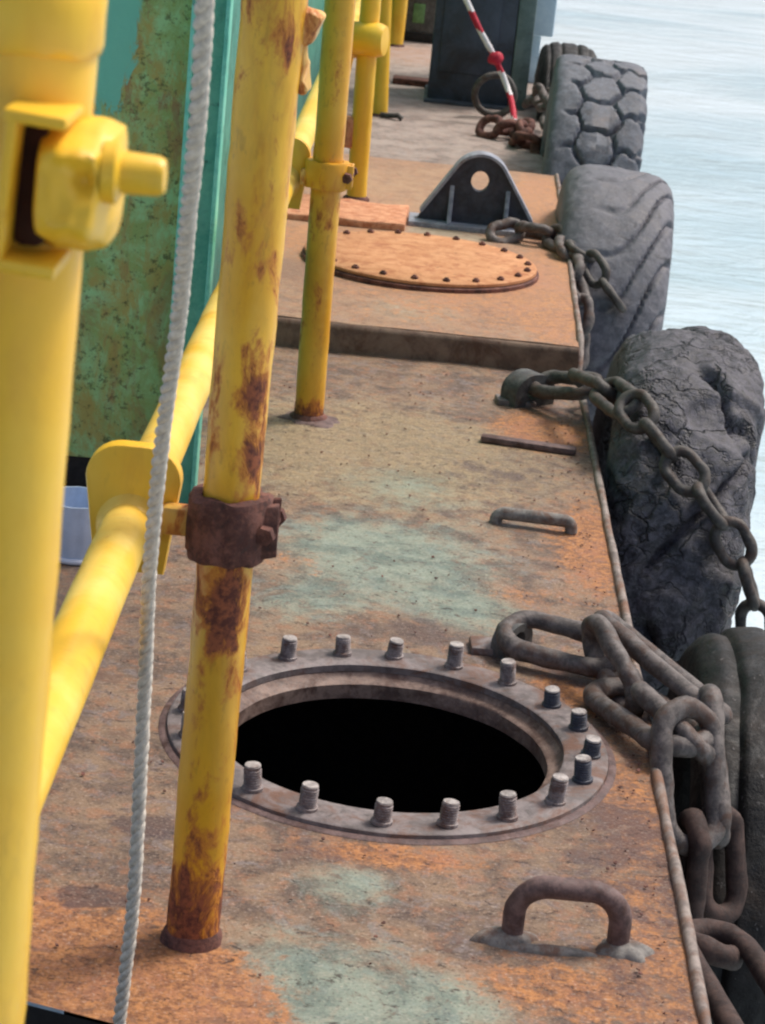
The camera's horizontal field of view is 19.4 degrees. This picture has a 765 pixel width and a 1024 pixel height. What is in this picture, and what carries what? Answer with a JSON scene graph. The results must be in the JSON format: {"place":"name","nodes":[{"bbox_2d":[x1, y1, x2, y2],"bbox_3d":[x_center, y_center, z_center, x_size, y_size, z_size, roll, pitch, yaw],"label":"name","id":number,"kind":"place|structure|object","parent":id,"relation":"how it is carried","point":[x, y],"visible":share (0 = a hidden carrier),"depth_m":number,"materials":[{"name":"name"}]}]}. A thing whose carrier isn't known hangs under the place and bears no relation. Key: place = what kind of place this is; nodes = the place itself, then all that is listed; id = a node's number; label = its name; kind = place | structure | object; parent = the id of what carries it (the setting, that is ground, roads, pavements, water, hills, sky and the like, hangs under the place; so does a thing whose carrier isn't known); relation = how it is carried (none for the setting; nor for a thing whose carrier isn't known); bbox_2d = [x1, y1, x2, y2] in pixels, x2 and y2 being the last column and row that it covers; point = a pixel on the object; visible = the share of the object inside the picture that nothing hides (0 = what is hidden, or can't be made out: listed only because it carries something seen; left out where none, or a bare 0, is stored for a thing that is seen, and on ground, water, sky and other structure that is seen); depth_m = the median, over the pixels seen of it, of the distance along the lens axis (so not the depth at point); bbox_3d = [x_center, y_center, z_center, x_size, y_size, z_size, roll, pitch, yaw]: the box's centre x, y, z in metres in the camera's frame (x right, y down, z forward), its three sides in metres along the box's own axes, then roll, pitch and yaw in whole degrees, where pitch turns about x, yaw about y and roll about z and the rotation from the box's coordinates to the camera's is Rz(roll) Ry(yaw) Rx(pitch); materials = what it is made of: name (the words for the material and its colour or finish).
{"place":"outdoors","nodes":[
{"label":"outdoors","id":0,"kind":"place"},
{"bbox_2d":[27,41,699,1023],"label":"deck","id":1,"kind":"structure","parent":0,"point":[311,949],"depth_m":2.79,"materials":[{"name":"metal"}]},
{"bbox_2d":[60,486,90,565],"bbox_3d":[-0.476,0.022,3.478,0.108,0.095,0.108,6,18,0],"label":"bucket","id":2,"kind":"object","parent":1,"relation":"on","point":[75,536],"visible":0.27,"depth_m":3.44,"materials":[{"name":"blue plastic"}]},
{"bbox_2d":[64,0,324,486],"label":"deckhouse wall","id":3,"kind":"structure","parent":1,"relation":"on","point":[122,340],"depth_m":3.63,"materials":[{"name":"green metal"}]},
{"bbox_2d":[169,0,233,503],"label":"corner channel","id":4,"kind":"object","parent":3,"relation":"attached to","point":[203,260],"depth_m":3.55,"materials":[{"name":"teal paint"}]},
{"bbox_2d":[160,0,325,952],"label":"handrail post","id":5,"kind":"object","parent":1,"relation":"on","point":[236,517],"visible":1,"depth_m":2.21,"materials":[{"name":"yellow metal"}]},
{"bbox_2d":[39,0,360,815],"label":"handrail pipe","id":6,"kind":"object","parent":5,"relation":"attached to","point":[119,476],"visible":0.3,"depth_m":2.25,"materials":[{"name":"yellow metal"}]},
{"bbox_2d":[113,0,214,1023],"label":"rope","id":7,"kind":"object","parent":6,"relation":"hanging from","point":[203,21],"visible":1,"depth_m":1.86,"materials":[{"name":"grey fabric"}]},
{"bbox_2d":[277,0,357,428],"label":"handrail post","id":8,"kind":"object","parent":1,"relation":"on","point":[330,173],"visible":1,"depth_m":4.20,"materials":[{"name":"yellow metal"}]},
{"bbox_2d":[55,358,678,1023],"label":"rust flakes","id":9,"kind":"object","parent":1,"relation":"on","point":[445,630],"visible":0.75,"depth_m":3.30,"materials":[{"name":"brown metal"}]},
{"bbox_2d":[158,634,615,844],"bbox_3d":[0.008,0.294,2.943,0.604,0.081,0.604,6,18,0],"label":"manhole","id":10,"kind":"object","parent":1,"relation":"on","point":[568,748],"visible":0.88,"depth_m":3.00,"materials":[{"name":"grey metal"}]},
{"bbox_2d":[372,0,403,120],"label":"handrail post","id":11,"kind":"object","parent":1,"relation":"on","point":[380,102],"visible":0.67,"depth_m":8.17,"materials":[{"name":"yellow metal"}]},
{"bbox_2d":[390,0,407,46],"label":"handrail post","id":12,"kind":"object","parent":1,"relation":"on","point":[398,14],"visible":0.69,"depth_m":10.33,"materials":[{"name":"yellow metal"}]},
{"bbox_2d":[392,75,428,86],"bbox_3d":[0.122,-1.765,9.158,0.160,0.030,0.100,6,18,0],"label":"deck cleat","id":13,"kind":"object","parent":1,"relation":"on","point":[410,81],"visible":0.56,"depth_m":9.11,"materials":[{"name":"brown metal"}]},
{"bbox_2d":[403,0,436,43],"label":"grey locker","id":14,"kind":"object","parent":1,"relation":"on","point":[420,21],"visible":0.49,"depth_m":10.59,"materials":[{"name":"black metal"}]},
{"bbox_2d":[278,150,578,347],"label":"raised platform","id":15,"kind":"structure","parent":1,"relation":"on","point":[541,309],"depth_m":5.21,"materials":[{"name":"metal"}]},
{"bbox_2d":[287,194,408,230],"bbox_3d":[-0.126,-0.807,5.997,0.391,0.030,0.287,6,18,0],"label":"doubler plate","id":16,"kind":"object","parent":15,"relation":"on","point":[359,214],"visible":0.47,"depth_m":5.92,"materials":[{"name":"orange metal"}]},
{"bbox_2d":[343,0,388,201],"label":"handrail post","id":17,"kind":"object","parent":15,"relation":"on","point":[370,39],"visible":0.85,"depth_m":6.13,"materials":[{"name":"yellow metal"}]},
{"bbox_2d":[302,229,538,293],"bbox_3d":[0.094,-0.620,5.480,0.584,0.035,0.584,6,18,0],"label":"hatch cover","id":18,"kind":"object","parent":15,"relation":"on","point":[457,263],"visible":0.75,"depth_m":5.41,"materials":[{"name":"orange metal"}]},
{"bbox_2d":[275,317,578,372],"bbox_3d":[-0.140,-0.383,4.860,1.133,0.066,0.014,6,18,0],"label":"platform riser","id":19,"kind":"object","parent":15,"relation":"attached to","point":[415,345],"visible":0.52,"depth_m":4.85,"materials":[{"name":"brown metal"}]},
{"bbox_2d":[408,151,535,239],"bbox_3d":[0.258,-0.858,5.975,0.360,0.208,0.130,6,18,0],"label":"padeye","id":20,"kind":"object","parent":15,"relation":"on","point":[455,200],"visible":0.88,"depth_m":5.96,"materials":[{"name":"black metal"}]},
{"bbox_2d":[485,217,594,370],"bbox_3d":[0.444,-0.565,5.740,0.181,0.296,0.502,-4,21,-27],"label":"fender chain","id":21,"kind":"object","parent":15,"relation":"on","point":[550,238],"visible":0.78,"depth_m":5.79,"materials":[{"name":"grey metal"}]},
{"bbox_2d":[423,0,537,109],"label":"navy box","id":22,"kind":"object","parent":1,"relation":"on","point":[460,65],"visible":0.6,"depth_m":8.68,"materials":[{"name":"paint"}]},
{"bbox_2d":[438,0,502,74],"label":"door panel","id":23,"kind":"structure","parent":22,"relation":"in","point":[462,50],"depth_m":8.66,"materials":[{"name":"blue paint"}]},
{"bbox_2d":[463,0,516,118],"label":"barrier cord","id":24,"kind":"object","parent":1,"relation":"on","point":[495,58],"visible":0.94,"depth_m":8.26,"materials":[{"name":"plastic"}]},
{"bbox_2d":[471,72,517,116],"bbox_3d":[0.423,-1.577,8.440,0.176,0.175,0.047,6,18,0],"label":"mooring ring","id":25,"kind":"object","parent":1,"relation":"on","point":[477,85],"visible":0.77,"depth_m":8.43,"materials":[{"name":"grey metal"}]},
{"bbox_2d":[469,623,532,659],"bbox_3d":[0.175,0.183,3.277,0.093,0.048,0.074,6,18,0],"label":"eye plate","id":26,"kind":"object","parent":1,"relation":"on","point":[485,646],"visible":0.62,"depth_m":3.26,"materials":[{"name":"grey metal"}]},
{"bbox_2d":[475,115,543,156],"bbox_3d":[0.505,-1.288,7.883,0.175,0.178,0.458,-5,21,-30],"label":"fender chain","id":27,"kind":"object","parent":1,"relation":"on","point":[519,133],"visible":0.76,"depth_m":7.94,"materials":[{"name":"brown metal"}]},
{"bbox_2d":[494,369,554,408],"bbox_3d":[0.294,-0.256,4.600,0.127,0.069,0.074,-2,20,-23],"label":"eye plate","id":28,"kind":"object","parent":1,"relation":"on","point":[516,384],"visible":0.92,"depth_m":4.58,"materials":[{"name":"grey metal"}]},
{"bbox_2d":[528,368,764,630],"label":"fender chain","id":29,"kind":"object","parent":28,"relation":"hanging from","point":[599,391],"visible":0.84,"depth_m":4.10,"materials":[{"name":"grey metal"}]},
{"bbox_2d":[480,433,576,455],"bbox_3d":[0.281,-0.130,4.303,0.185,0.014,0.028,8,18,8],"label":"flat bar","id":30,"kind":"object","parent":1,"relation":"on","point":[533,444],"visible":1,"depth_m":4.29,"materials":[{"name":"brown metal"}]},
{"bbox_2d":[489,507,576,533],"bbox_3d":[0.261,0.012,3.839,0.152,0.031,0.023,7,18,4],"label":"grab bar","id":31,"kind":"object","parent":1,"relation":"on","point":[565,521],"visible":1,"depth_m":3.83,"materials":[{"name":"metal"}]},
{"bbox_2d":[522,83,549,129],"bbox_3d":[0.599,-1.439,8.188,0.102,0.204,0.755,4,18,-5],"label":"fender chain","id":32,"kind":"object","parent":1,"relation":"on","point":[538,99],"visible":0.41,"depth_m":8.29,"materials":[{"name":"grey metal"}]},
{"bbox_2d":[528,0,556,82],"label":"pale cabinet","id":33,"kind":"object","parent":1,"relation":"on","point":[545,17],"visible":0.38,"depth_m":9.41,"materials":[{"name":"white metal"}]},
{"bbox_2d":[469,875,654,962],"bbox_3d":[0.203,0.443,2.454,0.210,0.082,0.053,6,18,0],"label":"grab bar","id":34,"kind":"object","parent":1,"relation":"on","point":[510,933],"visible":1,"depth_m":2.45,"materials":[{"name":"brown metal"}]},
{"bbox_2d":[496,610,726,918],"bbox_3d":[0.335,0.333,3.121,0.164,0.318,0.533,-4,21,-28],"label":"fender chain","id":35,"kind":"object","parent":1,"relation":"on","point":[685,726],"visible":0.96,"depth_m":2.97,"materials":[{"name":"metal"}]},
{"bbox_2d":[555,164,673,425],"bbox_3d":[0.573,-0.443,6.185,0.352,1.025,1.022,6,18,0],"label":"tyre fender","id":36,"kind":"object","parent":1,"relation":"on","point":[620,220],"visible":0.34,"depth_m":5.76,"materials":[{"name":"grey rubber"}]},
{"bbox_2d":[564,239,626,312],"bbox_3d":[0.522,-0.619,5.719,0.094,0.159,0.320,-5,21,-29],"label":"fender chain","id":37,"kind":"object","parent":36,"relation":"on","point":[592,256],"visible":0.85,"depth_m":5.65,"materials":[{"name":"grey metal"}]},
{"bbox_2d":[555,173,711,1023],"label":"deck edge bar","id":38,"kind":"object","parent":1,"relation":"on","point":[699,993],"visible":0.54,"depth_m":2.85,"materials":[{"name":"metal"}]},
{"bbox_2d":[594,609,747,922],"bbox_3d":[0.410,0.344,3.121,0.117,0.294,0.449,-1,20,-20],"label":"tyre chain","id":39,"kind":"object","parent":1,"relation":"hanging from","point":[643,652],"visible":0.56,"depth_m":3.01,"materials":[{"name":"metal"}]},
{"bbox_2d":[692,918,764,1023],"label":"chain","id":40,"kind":"object","parent":1,"relation":"hanging from","point":[727,945],"visible":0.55,"depth_m":2.60,"materials":[{"name":"metal"}]},
{"bbox_2d":[27,0,764,1013],"bbox_3d":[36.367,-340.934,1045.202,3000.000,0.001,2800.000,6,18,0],"label":"water","id":41,"kind":"structure","parent":0,"point":[701,62],"depth_m":16.51,"materials":[{"name":"liquid"}]},
{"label":"lower deck","id":42,"kind":"structure","parent":0,"visible":0},
{"bbox_2d":[24,1005,99,1023],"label":"deck front","id":43,"kind":"structure","parent":42,"relation":"on","point":[35,1015],"depth_m":2.25,"materials":[{"name":"black metal"}]},
{"bbox_2d":[0,0,166,1023],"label":"capped post","id":44,"kind":"object","parent":42,"relation":"on","point":[73,170],"visible":1,"depth_m":1.01,"materials":[{"name":"yellow metal"}]},
{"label":"rubbing strake","id":45,"kind":"structure","parent":0,"visible":0},
{"bbox_2d":[532,42,596,120],"bbox_3d":[0.689,-1.371,8.952,0.224,1.006,1.003,6,18,0],"label":"tyre fender","id":46,"kind":"object","parent":45,"relation":"on","point":[550,53],"visible":0.1,"depth_m":8.69,"materials":[{"name":"black rubber"}]},
{"bbox_2d":[540,54,647,185],"bbox_3d":[0.659,-0.997,7.497,0.350,1.045,1.049,6,18,0],"label":"tyre fender","id":47,"kind":"object","parent":45,"relation":"on","point":[596,111],"visible":0.34,"depth_m":7.06,"materials":[{"name":"grey rubber"}]},
{"bbox_2d":[592,326,764,719],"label":"tyre fender","id":48,"kind":"object","parent":45,"relation":"on","point":[703,386],"visible":0.51,"depth_m":4.16,"materials":[{"name":"grey rubber"}]},
{"bbox_2d":[667,627,764,1023],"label":"tyre fender","id":49,"kind":"object","parent":45,"relation":"on","point":[729,663],"visible":0.27,"depth_m":3.12,"materials":[{"name":"black rubber"}]}
]}

